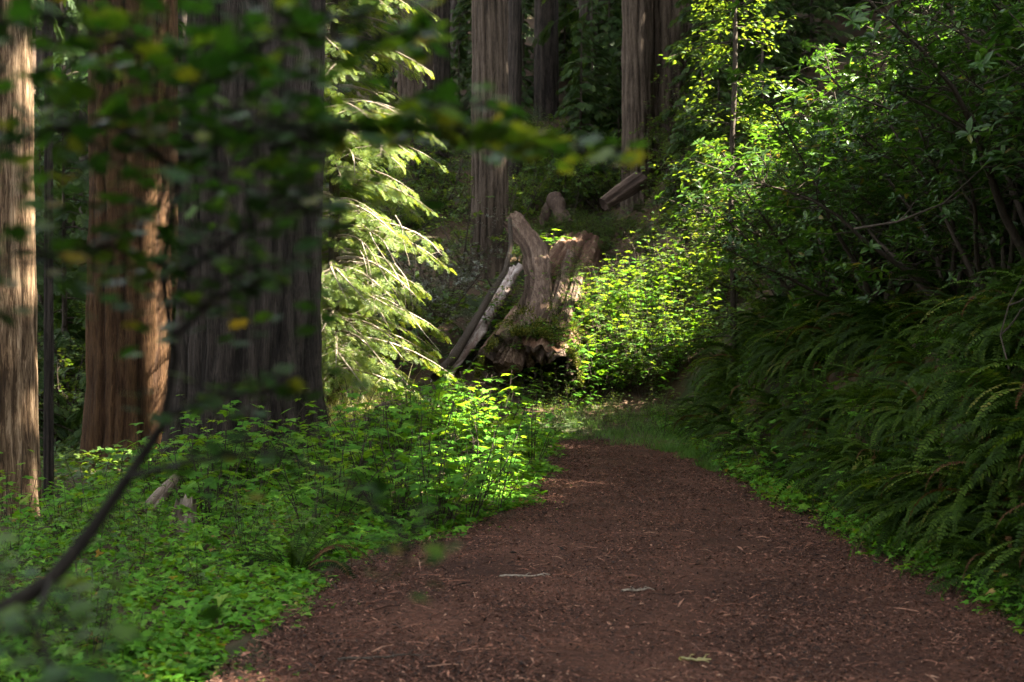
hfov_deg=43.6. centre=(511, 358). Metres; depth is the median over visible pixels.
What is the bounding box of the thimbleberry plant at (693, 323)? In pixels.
[683,309,719,354]
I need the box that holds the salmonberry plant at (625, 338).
[601,325,645,355]
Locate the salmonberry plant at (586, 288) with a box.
[558,270,613,308]
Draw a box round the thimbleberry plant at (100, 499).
[96,473,157,530]
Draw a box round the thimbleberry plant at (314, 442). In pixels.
[298,424,345,478]
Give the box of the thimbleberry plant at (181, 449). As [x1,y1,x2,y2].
[148,395,242,506]
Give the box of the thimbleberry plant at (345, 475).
[301,446,356,504]
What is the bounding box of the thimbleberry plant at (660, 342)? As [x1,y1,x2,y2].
[646,332,679,362]
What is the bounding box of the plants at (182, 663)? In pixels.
[0,416,575,681]
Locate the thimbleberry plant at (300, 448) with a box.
[281,428,323,473]
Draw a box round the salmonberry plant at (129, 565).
[87,559,132,595]
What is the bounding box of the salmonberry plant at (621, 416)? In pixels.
[607,403,632,429]
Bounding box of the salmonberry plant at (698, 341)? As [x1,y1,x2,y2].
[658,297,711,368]
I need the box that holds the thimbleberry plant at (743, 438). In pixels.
[733,427,756,457]
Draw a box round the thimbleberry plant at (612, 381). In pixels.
[591,354,628,395]
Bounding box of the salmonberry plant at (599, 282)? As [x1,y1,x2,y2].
[580,261,621,311]
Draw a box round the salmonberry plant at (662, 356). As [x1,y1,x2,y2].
[635,335,686,379]
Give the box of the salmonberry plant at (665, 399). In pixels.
[646,383,679,418]
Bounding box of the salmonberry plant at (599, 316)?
[588,295,640,350]
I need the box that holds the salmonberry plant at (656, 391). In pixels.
[650,382,669,406]
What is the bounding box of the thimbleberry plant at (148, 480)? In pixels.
[129,448,161,497]
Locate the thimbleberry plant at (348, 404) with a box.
[325,381,389,419]
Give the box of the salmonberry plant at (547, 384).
[524,360,561,405]
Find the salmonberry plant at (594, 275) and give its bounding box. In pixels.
[573,253,615,303]
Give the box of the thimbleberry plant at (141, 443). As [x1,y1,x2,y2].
[129,417,202,500]
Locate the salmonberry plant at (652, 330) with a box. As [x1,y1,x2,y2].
[626,312,672,366]
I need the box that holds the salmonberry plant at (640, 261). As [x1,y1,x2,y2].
[637,252,671,296]
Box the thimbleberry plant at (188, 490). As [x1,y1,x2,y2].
[161,426,258,532]
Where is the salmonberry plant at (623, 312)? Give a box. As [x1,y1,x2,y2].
[620,302,660,357]
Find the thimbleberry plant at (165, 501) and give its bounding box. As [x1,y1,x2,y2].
[132,481,203,513]
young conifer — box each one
[34,65,88,410]
[34,105,67,307]
[34,109,82,362]
[34,132,78,279]
[34,144,80,442]
[34,163,79,459]
[35,153,69,305]
[53,55,88,378]
[55,375,85,461]
[57,108,78,286]
[57,184,87,282]
[65,190,178,428]
[67,62,77,219]
[76,224,179,423]
[322,10,391,239]
[366,7,397,190]
[367,59,397,178]
[396,85,467,190]
[450,0,471,66]
[450,2,471,84]
[450,7,471,129]
[450,48,455,83]
[455,40,471,146]
[461,67,540,174]
[470,33,533,82]
[521,0,563,104]
[521,7,533,55]
[531,0,621,110]
[533,0,578,81]
[536,20,607,204]
[545,21,621,177]
[551,0,621,190]
[558,0,578,50]
[568,63,613,131]
[579,0,621,141]
[594,0,621,87]
[596,51,621,177]
[598,2,621,123]
[653,0,746,139]
[658,106,708,210]
[662,0,746,160]
[677,10,743,179]
[700,0,794,109]
[711,0,802,148]
[725,0,752,41]
[730,0,817,128]
[732,0,768,76]
[740,0,818,80]
[776,0,857,74]
[813,0,859,20]
[826,0,886,18]
[900,0,956,28]
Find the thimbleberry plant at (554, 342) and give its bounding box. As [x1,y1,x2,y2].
[540,318,571,348]
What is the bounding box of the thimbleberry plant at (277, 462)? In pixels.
[241,411,317,489]
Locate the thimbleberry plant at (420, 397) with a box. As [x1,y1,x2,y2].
[401,386,432,426]
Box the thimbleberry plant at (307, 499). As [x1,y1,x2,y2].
[254,421,396,532]
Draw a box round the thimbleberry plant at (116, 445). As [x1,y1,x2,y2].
[114,441,168,477]
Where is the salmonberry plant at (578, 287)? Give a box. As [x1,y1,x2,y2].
[562,275,587,303]
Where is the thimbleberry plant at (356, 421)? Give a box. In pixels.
[345,408,391,450]
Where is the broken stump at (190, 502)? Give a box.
[169,494,197,534]
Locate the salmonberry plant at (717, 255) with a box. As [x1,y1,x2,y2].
[678,236,726,306]
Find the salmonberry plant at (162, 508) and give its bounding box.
[108,462,179,538]
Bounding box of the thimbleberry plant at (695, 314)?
[670,306,715,330]
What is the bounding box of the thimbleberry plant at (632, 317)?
[602,302,652,342]
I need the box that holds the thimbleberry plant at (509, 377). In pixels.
[499,364,543,396]
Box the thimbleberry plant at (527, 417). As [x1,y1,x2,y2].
[512,404,537,436]
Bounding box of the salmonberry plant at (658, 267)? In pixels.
[641,247,675,289]
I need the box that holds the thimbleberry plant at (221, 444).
[206,430,250,490]
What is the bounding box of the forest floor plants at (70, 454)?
[40,126,769,491]
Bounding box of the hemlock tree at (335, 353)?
[320,0,456,416]
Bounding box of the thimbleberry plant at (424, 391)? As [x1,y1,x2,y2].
[369,371,443,423]
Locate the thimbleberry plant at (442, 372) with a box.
[402,357,460,413]
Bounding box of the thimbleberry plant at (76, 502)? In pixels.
[39,483,92,516]
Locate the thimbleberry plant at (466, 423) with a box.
[447,412,485,436]
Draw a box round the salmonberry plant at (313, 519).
[275,475,328,548]
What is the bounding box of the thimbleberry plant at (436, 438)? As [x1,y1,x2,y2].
[415,436,453,456]
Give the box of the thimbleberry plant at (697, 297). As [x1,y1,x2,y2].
[690,290,725,320]
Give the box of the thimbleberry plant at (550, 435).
[531,417,557,449]
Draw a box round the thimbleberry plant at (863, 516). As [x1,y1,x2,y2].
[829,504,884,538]
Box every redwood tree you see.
[0,0,42,521]
[32,0,75,124]
[32,0,78,210]
[34,0,88,281]
[34,95,41,125]
[43,0,53,500]
[65,2,78,150]
[76,0,184,156]
[78,0,171,468]
[150,0,328,476]
[169,0,178,313]
[178,7,186,132]
[325,0,397,99]
[328,0,396,160]
[396,0,433,192]
[433,0,450,158]
[450,0,467,65]
[469,0,509,278]
[508,0,521,200]
[533,0,558,120]
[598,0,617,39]
[619,0,653,213]
[653,0,689,170]
[689,0,719,102]
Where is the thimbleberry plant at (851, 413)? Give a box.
[844,399,882,443]
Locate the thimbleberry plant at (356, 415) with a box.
[327,392,382,421]
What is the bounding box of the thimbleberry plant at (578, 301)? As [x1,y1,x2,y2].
[577,295,631,330]
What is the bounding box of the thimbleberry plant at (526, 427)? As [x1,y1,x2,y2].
[511,393,572,464]
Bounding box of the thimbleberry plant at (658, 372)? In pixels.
[629,334,690,395]
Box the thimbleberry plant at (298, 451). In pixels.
[278,412,362,498]
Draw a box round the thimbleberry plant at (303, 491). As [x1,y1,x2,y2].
[278,467,331,506]
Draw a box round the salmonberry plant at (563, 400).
[556,380,574,408]
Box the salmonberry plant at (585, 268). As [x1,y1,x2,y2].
[572,256,594,285]
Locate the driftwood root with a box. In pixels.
[137,475,180,524]
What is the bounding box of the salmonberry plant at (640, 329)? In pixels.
[600,300,663,387]
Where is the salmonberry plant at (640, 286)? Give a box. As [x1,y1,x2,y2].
[629,257,691,341]
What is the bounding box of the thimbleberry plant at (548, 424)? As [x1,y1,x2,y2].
[529,410,567,430]
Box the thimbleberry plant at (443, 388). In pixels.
[407,373,458,430]
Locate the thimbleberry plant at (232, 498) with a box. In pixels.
[212,487,250,517]
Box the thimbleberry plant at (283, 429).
[229,390,340,474]
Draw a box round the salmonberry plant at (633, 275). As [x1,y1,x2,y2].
[606,253,662,301]
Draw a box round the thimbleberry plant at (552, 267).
[524,256,569,278]
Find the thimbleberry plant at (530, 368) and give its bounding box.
[508,362,556,401]
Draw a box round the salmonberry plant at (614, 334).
[587,308,639,370]
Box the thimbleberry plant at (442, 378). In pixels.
[389,377,446,433]
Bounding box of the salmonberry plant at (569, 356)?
[526,335,589,404]
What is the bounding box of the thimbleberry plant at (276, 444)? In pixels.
[249,417,306,476]
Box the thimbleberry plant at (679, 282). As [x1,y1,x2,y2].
[669,254,710,307]
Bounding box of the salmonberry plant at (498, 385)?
[481,364,529,403]
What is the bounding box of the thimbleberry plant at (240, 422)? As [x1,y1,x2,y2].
[212,404,290,490]
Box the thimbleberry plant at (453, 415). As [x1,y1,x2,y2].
[434,381,459,419]
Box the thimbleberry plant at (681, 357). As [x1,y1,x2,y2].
[656,343,703,377]
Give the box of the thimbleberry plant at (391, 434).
[371,424,418,448]
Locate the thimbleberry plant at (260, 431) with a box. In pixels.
[247,405,285,449]
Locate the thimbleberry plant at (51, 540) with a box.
[50,533,92,551]
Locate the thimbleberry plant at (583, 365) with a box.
[556,336,603,396]
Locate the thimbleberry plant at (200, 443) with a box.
[175,421,251,497]
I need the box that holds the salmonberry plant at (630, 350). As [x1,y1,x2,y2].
[581,339,635,397]
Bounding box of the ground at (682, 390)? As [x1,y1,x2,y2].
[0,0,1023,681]
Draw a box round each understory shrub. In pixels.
[37,293,85,410]
[37,327,85,444]
[38,321,85,392]
[54,301,85,392]
[54,339,84,394]
[57,391,84,433]
[322,229,393,302]
[340,169,445,255]
[344,231,469,368]
[354,146,450,227]
[367,187,423,233]
[372,163,465,225]
[394,137,471,213]
[419,175,532,275]
[443,165,471,221]
[462,167,548,227]
[508,117,604,197]
[508,159,551,215]
[509,151,603,215]
[509,160,541,208]
[510,245,522,263]
[512,126,619,205]
[512,246,522,261]
[522,113,552,166]
[522,116,548,162]
[522,157,551,190]
[522,165,540,189]
[527,193,578,230]
[529,216,552,234]
[530,131,567,184]
[531,202,557,233]
[532,222,549,240]
[535,113,577,155]
[539,117,615,180]
[546,213,579,234]
[548,204,589,235]
[552,130,658,213]
[553,215,590,237]
[555,134,618,195]
[558,222,592,236]
[570,207,596,224]
[573,196,597,217]
[579,150,659,208]
[587,167,620,195]
[589,232,618,257]
[595,148,620,178]
[600,204,642,240]
[601,125,621,140]
[613,124,670,179]
[616,213,639,227]
[630,88,704,161]
[630,114,683,176]
[630,225,653,245]
[631,199,644,211]
[631,234,655,253]
[633,217,659,237]
[640,172,677,212]
[643,78,747,161]
[644,64,726,140]
[646,200,670,213]
[647,138,727,214]
[654,188,712,241]
[658,201,683,224]
[661,201,692,247]
[681,163,728,203]
[687,83,768,165]
[687,198,778,272]
[692,223,725,269]
[702,248,760,303]
[706,140,760,181]
[710,78,747,135]
[713,194,775,245]
[716,233,811,301]
[724,222,782,284]
[737,95,802,158]
[752,131,783,180]
[759,121,804,165]
[765,84,819,131]
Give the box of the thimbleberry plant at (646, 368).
[601,360,649,385]
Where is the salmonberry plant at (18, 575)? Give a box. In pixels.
[0,552,22,589]
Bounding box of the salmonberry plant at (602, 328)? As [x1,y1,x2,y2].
[585,315,618,340]
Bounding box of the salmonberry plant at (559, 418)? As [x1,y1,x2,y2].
[544,405,568,428]
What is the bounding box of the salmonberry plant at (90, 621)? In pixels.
[29,552,132,666]
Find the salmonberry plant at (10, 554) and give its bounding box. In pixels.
[0,516,27,592]
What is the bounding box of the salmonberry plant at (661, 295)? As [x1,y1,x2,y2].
[638,271,699,334]
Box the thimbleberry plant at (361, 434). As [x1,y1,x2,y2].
[311,416,381,505]
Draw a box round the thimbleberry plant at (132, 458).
[117,417,211,497]
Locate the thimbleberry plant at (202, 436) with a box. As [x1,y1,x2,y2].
[191,419,250,467]
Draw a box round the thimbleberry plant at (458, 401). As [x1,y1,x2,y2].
[430,374,494,416]
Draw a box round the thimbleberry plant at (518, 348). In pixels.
[510,341,524,351]
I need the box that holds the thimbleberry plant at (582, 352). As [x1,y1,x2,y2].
[572,334,592,366]
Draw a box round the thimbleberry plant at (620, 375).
[606,367,637,389]
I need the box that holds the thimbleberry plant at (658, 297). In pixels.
[631,284,676,314]
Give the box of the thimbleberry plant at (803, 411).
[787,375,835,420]
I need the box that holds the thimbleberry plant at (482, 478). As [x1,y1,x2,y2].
[410,424,526,520]
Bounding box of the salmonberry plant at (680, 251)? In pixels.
[664,234,702,269]
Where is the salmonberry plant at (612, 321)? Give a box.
[592,303,627,335]
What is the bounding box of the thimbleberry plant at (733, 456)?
[712,431,752,472]
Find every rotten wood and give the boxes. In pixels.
[344,414,369,427]
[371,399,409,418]
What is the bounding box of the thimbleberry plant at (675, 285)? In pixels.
[660,276,689,296]
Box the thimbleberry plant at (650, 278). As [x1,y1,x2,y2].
[633,258,669,294]
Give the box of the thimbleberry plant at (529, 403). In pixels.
[495,389,541,424]
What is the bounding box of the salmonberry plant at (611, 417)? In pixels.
[601,400,625,432]
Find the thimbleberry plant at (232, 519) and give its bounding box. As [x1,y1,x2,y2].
[187,489,267,536]
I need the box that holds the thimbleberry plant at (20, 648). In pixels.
[2,637,23,671]
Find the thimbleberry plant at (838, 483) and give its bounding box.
[817,467,851,521]
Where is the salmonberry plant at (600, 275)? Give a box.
[583,257,624,291]
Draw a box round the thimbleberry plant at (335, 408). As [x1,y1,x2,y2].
[282,393,352,461]
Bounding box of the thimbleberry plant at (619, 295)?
[603,277,636,308]
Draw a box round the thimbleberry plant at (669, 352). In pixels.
[650,322,690,363]
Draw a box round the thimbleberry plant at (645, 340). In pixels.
[624,319,670,365]
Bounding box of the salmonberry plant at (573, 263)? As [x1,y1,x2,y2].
[549,252,582,285]
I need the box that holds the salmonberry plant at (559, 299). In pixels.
[539,287,577,321]
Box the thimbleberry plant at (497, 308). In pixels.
[489,293,517,330]
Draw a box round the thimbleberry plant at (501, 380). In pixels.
[485,366,539,434]
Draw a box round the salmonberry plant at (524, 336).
[510,313,532,337]
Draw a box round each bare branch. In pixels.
[819,61,1016,109]
[853,137,1003,229]
[1000,277,1023,368]
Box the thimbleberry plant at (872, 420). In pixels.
[856,402,893,442]
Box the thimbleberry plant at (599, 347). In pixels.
[566,317,638,384]
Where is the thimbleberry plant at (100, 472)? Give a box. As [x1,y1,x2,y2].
[56,446,120,496]
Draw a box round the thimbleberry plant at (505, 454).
[451,401,536,508]
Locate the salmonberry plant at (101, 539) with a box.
[61,495,117,566]
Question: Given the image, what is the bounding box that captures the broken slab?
[430,263,522,382]
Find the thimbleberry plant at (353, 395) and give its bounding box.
[330,375,404,477]
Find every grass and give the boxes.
[324,346,432,425]
[547,399,730,472]
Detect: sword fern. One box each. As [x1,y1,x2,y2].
[215,515,374,578]
[444,321,462,338]
[522,321,553,331]
[527,327,560,341]
[553,341,575,348]
[659,411,695,437]
[667,396,710,418]
[668,381,731,436]
[669,397,695,417]
[672,402,710,436]
[673,405,717,443]
[674,407,704,439]
[675,402,730,450]
[676,407,707,433]
[679,415,717,443]
[682,340,746,404]
[683,344,723,387]
[683,385,706,405]
[683,418,753,469]
[689,346,736,390]
[689,368,735,416]
[689,385,733,427]
[693,349,728,378]
[693,361,719,385]
[695,405,762,446]
[696,369,736,413]
[696,378,754,425]
[708,317,748,381]
[712,318,757,360]
[712,435,769,471]
[716,428,744,452]
[719,348,749,360]
[721,342,750,372]
[725,311,769,353]
[725,338,762,385]
[725,391,787,447]
[727,437,802,488]
[731,301,804,362]
[732,454,780,483]
[734,387,776,433]
[737,316,772,349]
[737,316,784,382]
[738,293,795,334]
[739,356,780,394]
[740,292,788,339]
[741,319,812,403]
[743,321,785,367]
[743,331,792,380]
[746,292,778,316]
[746,439,783,456]
[748,335,773,360]
[750,310,826,394]
[751,294,782,323]
[757,400,811,445]
[759,350,815,408]
[763,375,856,450]
[764,302,797,330]
[767,290,835,336]
[767,383,837,460]
[768,310,810,331]
[768,437,825,483]
[769,417,813,450]
[771,315,809,342]
[771,379,807,409]
[774,416,818,445]
[774,416,875,514]
[776,450,838,501]
[778,289,843,328]
[778,308,832,360]
[779,292,876,382]
[779,315,848,385]
[780,338,834,373]
[783,354,835,395]
[784,287,846,322]
[785,467,813,493]
[789,284,853,307]
[796,425,863,453]
[800,335,823,367]
[803,434,908,508]
[805,387,843,431]
[808,380,890,448]
[811,356,851,386]
[812,283,942,390]
[813,427,903,484]
[815,309,871,362]
[816,455,899,535]
[816,479,865,525]
[818,437,892,491]
[820,364,878,421]
[821,460,902,532]
[824,313,875,363]
[825,327,869,372]
[827,326,851,357]
[828,488,889,530]
[829,471,944,561]
[833,285,891,329]
[833,343,876,386]
[835,303,933,383]
[838,393,885,440]
[839,446,970,565]
[839,478,903,533]
[841,381,910,450]
[845,326,881,367]
[849,374,940,426]
[851,325,941,406]
[851,346,936,414]
[851,475,910,527]
[856,290,922,334]
[856,320,921,370]
[856,382,948,459]
[867,458,983,557]
[869,389,931,464]
[872,266,970,346]
[874,289,922,315]
[874,410,954,494]
[876,438,1023,565]
[876,460,987,538]
[877,491,981,575]
[878,353,932,397]
[880,302,956,362]
[883,296,899,317]
[884,306,931,340]
[885,464,1002,580]
[888,276,1011,368]
[888,440,916,476]
[890,377,954,441]
[891,490,1019,577]
[896,340,1023,497]
[896,362,970,440]
[896,458,1020,547]
[901,316,1023,436]
[902,531,1023,603]
[903,362,973,462]
[905,335,950,376]
[914,499,1011,589]
[917,261,1023,371]
[917,372,1013,481]
[918,306,958,327]
[918,336,978,359]
[919,521,1023,570]
[925,317,967,359]
[926,343,1000,388]
[927,301,999,370]
[928,298,1000,354]
[929,435,985,476]
[934,498,1021,575]
[935,389,1023,539]
[936,377,1023,476]
[944,282,996,302]
[945,302,1013,358]
[950,270,1023,361]
[952,347,1022,409]
[953,270,1023,377]
[954,275,1023,377]
[960,358,1023,478]
[961,263,1015,306]
[961,413,1020,458]
[963,494,1023,553]
[964,552,1023,617]
[965,300,1000,345]
[969,510,1023,617]
[977,536,1019,565]
[985,431,1023,520]
[986,331,1023,357]
[988,324,1023,375]
[988,513,1023,536]
[990,377,1023,400]
[991,349,1023,374]
[991,565,1023,622]
[993,503,1023,618]
[997,251,1023,353]
[999,247,1023,304]
[999,322,1023,339]
[1004,365,1023,396]
[1005,492,1023,574]
[1006,434,1023,484]
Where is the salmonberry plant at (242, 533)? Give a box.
[221,483,284,561]
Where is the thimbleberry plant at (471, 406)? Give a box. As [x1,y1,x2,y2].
[454,371,540,459]
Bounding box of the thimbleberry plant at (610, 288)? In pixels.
[595,276,623,303]
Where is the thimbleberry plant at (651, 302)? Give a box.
[622,264,676,321]
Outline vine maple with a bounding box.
[0,0,648,681]
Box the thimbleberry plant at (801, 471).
[783,430,831,503]
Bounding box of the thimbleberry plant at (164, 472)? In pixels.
[150,448,202,495]
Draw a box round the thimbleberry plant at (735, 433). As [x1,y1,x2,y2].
[716,412,755,456]
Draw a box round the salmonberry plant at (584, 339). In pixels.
[578,323,628,386]
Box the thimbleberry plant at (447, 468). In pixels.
[367,429,460,522]
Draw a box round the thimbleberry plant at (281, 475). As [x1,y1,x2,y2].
[265,465,297,488]
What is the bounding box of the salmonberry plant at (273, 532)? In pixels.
[256,520,289,551]
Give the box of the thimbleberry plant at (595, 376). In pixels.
[565,335,620,402]
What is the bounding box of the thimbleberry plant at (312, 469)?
[292,458,357,484]
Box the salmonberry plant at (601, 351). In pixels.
[593,337,611,382]
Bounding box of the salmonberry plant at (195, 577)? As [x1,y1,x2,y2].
[180,548,226,595]
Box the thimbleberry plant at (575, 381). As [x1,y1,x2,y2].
[562,373,584,387]
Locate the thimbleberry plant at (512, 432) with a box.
[482,421,520,443]
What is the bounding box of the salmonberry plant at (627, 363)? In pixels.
[601,309,673,394]
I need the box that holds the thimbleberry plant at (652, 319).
[625,298,674,353]
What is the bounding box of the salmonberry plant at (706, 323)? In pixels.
[689,304,728,342]
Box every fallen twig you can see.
[337,649,432,660]
[499,572,549,576]
[621,586,653,591]
[679,654,710,661]
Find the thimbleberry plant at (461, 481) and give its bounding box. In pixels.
[439,443,497,510]
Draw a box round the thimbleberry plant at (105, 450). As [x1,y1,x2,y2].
[90,445,154,477]
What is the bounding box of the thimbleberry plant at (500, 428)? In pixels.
[438,396,519,469]
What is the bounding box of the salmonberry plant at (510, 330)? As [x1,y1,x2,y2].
[501,321,519,341]
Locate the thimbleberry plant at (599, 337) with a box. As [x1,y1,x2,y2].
[580,324,612,351]
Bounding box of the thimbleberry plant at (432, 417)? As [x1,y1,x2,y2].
[384,400,442,451]
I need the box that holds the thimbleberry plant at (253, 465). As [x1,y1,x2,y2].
[238,457,275,481]
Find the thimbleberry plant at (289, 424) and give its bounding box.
[195,388,318,494]
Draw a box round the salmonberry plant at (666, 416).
[643,395,672,437]
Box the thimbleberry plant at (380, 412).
[348,397,393,438]
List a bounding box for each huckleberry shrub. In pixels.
[348,208,518,344]
[354,231,475,350]
[379,200,518,309]
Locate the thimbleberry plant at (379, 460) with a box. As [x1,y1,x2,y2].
[351,430,390,470]
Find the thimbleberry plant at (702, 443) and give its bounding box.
[690,433,717,451]
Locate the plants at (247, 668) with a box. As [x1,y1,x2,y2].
[238,446,571,681]
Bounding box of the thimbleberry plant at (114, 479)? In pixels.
[83,478,151,514]
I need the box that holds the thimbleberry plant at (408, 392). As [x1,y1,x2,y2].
[390,391,447,419]
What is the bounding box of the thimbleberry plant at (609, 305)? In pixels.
[589,266,643,331]
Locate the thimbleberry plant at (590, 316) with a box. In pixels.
[573,295,616,334]
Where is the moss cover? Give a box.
[473,299,588,397]
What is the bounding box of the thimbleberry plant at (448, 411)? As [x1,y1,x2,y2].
[427,393,466,435]
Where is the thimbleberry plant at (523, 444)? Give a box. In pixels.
[497,432,539,454]
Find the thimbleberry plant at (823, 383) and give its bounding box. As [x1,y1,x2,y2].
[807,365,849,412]
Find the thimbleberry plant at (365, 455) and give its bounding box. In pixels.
[298,431,386,517]
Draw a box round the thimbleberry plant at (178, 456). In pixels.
[161,439,248,522]
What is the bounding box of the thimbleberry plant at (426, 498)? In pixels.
[405,453,486,532]
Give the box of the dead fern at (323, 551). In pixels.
[308,545,351,579]
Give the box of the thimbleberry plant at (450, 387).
[437,368,468,416]
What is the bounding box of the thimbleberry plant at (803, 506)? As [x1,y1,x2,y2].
[793,482,839,514]
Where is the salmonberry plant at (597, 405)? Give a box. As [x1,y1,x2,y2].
[589,397,611,417]
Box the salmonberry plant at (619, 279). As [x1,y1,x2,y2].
[600,250,652,313]
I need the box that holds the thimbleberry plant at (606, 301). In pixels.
[597,275,627,305]
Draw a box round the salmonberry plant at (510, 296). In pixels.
[485,276,520,312]
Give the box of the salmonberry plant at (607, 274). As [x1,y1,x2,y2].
[591,260,624,289]
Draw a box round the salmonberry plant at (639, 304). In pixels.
[625,287,653,328]
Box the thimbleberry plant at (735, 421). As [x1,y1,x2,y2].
[717,408,748,442]
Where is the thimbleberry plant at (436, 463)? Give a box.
[407,426,468,495]
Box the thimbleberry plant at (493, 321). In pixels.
[472,299,517,337]
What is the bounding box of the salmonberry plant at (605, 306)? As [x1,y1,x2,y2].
[564,282,617,342]
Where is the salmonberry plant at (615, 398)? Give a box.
[609,388,622,408]
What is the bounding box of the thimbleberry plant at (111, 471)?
[106,463,155,492]
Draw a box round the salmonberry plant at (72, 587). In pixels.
[57,552,129,650]
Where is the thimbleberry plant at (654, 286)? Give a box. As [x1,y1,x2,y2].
[640,273,677,304]
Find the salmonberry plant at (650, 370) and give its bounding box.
[613,325,672,394]
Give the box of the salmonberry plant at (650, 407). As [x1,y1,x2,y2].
[638,393,667,421]
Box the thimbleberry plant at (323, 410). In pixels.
[299,376,385,448]
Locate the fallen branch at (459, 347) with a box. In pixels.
[431,218,512,381]
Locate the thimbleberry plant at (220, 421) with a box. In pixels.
[176,417,234,467]
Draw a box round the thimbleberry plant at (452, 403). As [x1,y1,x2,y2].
[423,389,477,424]
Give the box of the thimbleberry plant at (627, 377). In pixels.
[605,356,647,394]
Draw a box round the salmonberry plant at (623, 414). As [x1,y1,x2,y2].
[614,405,636,422]
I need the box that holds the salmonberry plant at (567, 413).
[552,395,577,420]
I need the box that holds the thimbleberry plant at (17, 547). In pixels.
[0,504,53,570]
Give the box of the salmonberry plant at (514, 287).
[500,264,554,304]
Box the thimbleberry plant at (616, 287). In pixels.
[613,284,637,305]
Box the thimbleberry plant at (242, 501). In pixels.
[214,473,271,517]
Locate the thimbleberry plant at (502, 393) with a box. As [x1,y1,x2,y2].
[473,379,521,422]
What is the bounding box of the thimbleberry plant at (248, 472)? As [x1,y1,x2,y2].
[172,397,272,502]
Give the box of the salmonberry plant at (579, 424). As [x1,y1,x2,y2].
[570,415,587,433]
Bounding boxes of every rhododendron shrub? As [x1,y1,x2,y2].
[654,81,889,289]
[663,89,890,285]
[671,90,883,314]
[678,63,1013,317]
[680,80,891,294]
[681,36,1023,312]
[726,0,1023,270]
[735,96,915,296]
[748,134,887,213]
[749,60,906,276]
[751,109,912,283]
[756,41,905,212]
[756,78,926,281]
[759,20,1023,295]
[770,75,1015,304]
[780,0,1023,175]
[794,39,882,160]
[815,12,1023,283]
[818,87,951,290]
[834,2,1023,298]
[835,76,1023,267]
[836,0,1022,232]
[839,49,1014,245]
[861,0,1018,141]
[872,70,942,163]
[876,1,1012,82]
[886,0,1018,104]
[887,0,1023,166]
[928,16,1022,195]
[938,0,1023,164]
[946,0,1023,91]
[947,0,1023,100]
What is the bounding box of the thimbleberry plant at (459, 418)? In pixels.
[443,402,475,437]
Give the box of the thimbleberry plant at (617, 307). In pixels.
[599,303,630,317]
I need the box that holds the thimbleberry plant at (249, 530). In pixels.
[234,505,283,549]
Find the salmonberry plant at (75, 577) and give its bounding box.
[21,553,110,632]
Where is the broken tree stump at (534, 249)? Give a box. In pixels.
[477,211,602,409]
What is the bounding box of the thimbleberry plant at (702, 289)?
[688,267,729,308]
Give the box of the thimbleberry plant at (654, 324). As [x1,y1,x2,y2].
[629,300,678,343]
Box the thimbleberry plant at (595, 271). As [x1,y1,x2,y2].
[564,258,614,296]
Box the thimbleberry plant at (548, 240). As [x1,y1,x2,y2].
[541,229,571,246]
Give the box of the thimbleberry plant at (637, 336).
[618,318,665,361]
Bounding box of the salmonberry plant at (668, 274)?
[648,249,693,297]
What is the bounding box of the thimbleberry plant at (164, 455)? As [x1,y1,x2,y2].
[127,420,199,496]
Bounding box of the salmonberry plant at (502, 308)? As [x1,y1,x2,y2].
[490,290,516,325]
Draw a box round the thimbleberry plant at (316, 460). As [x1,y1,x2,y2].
[294,451,345,482]
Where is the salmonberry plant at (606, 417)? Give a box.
[599,407,617,425]
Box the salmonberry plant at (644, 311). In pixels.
[628,301,669,328]
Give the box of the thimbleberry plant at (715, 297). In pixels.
[653,288,722,357]
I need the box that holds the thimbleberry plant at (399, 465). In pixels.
[338,419,441,514]
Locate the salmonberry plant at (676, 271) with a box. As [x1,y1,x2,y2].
[667,260,697,289]
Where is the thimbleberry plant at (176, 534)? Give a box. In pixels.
[167,504,219,558]
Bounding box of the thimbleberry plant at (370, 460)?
[326,413,427,506]
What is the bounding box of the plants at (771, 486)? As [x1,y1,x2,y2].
[642,300,1023,633]
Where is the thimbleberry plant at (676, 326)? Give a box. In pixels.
[657,317,691,350]
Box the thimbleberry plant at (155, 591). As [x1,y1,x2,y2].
[123,580,168,604]
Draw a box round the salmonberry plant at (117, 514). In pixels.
[89,492,144,550]
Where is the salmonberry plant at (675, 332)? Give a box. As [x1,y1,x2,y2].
[661,309,696,358]
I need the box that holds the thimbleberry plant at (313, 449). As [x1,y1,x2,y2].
[293,434,335,470]
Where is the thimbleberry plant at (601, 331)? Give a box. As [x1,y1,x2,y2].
[577,311,628,355]
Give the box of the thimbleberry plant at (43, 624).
[16,587,73,651]
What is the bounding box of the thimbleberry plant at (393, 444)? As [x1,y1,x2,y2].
[371,436,410,459]
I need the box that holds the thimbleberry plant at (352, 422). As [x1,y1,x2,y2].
[337,409,391,431]
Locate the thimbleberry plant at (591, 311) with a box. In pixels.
[566,292,603,328]
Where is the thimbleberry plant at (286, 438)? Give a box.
[270,421,304,465]
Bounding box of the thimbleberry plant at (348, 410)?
[262,388,375,498]
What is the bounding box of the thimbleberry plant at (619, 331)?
[609,318,648,348]
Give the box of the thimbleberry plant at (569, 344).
[552,331,581,364]
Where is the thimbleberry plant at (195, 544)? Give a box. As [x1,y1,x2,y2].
[167,530,208,577]
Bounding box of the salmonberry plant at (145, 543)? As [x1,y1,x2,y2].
[110,504,176,582]
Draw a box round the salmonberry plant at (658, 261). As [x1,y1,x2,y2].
[647,227,710,304]
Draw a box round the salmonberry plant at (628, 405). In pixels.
[620,395,637,413]
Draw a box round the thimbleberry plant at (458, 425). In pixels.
[368,399,478,517]
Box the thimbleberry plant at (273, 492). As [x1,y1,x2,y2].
[238,486,278,511]
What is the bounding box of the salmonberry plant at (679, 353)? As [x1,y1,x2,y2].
[651,322,689,376]
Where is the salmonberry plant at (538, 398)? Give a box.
[529,380,559,413]

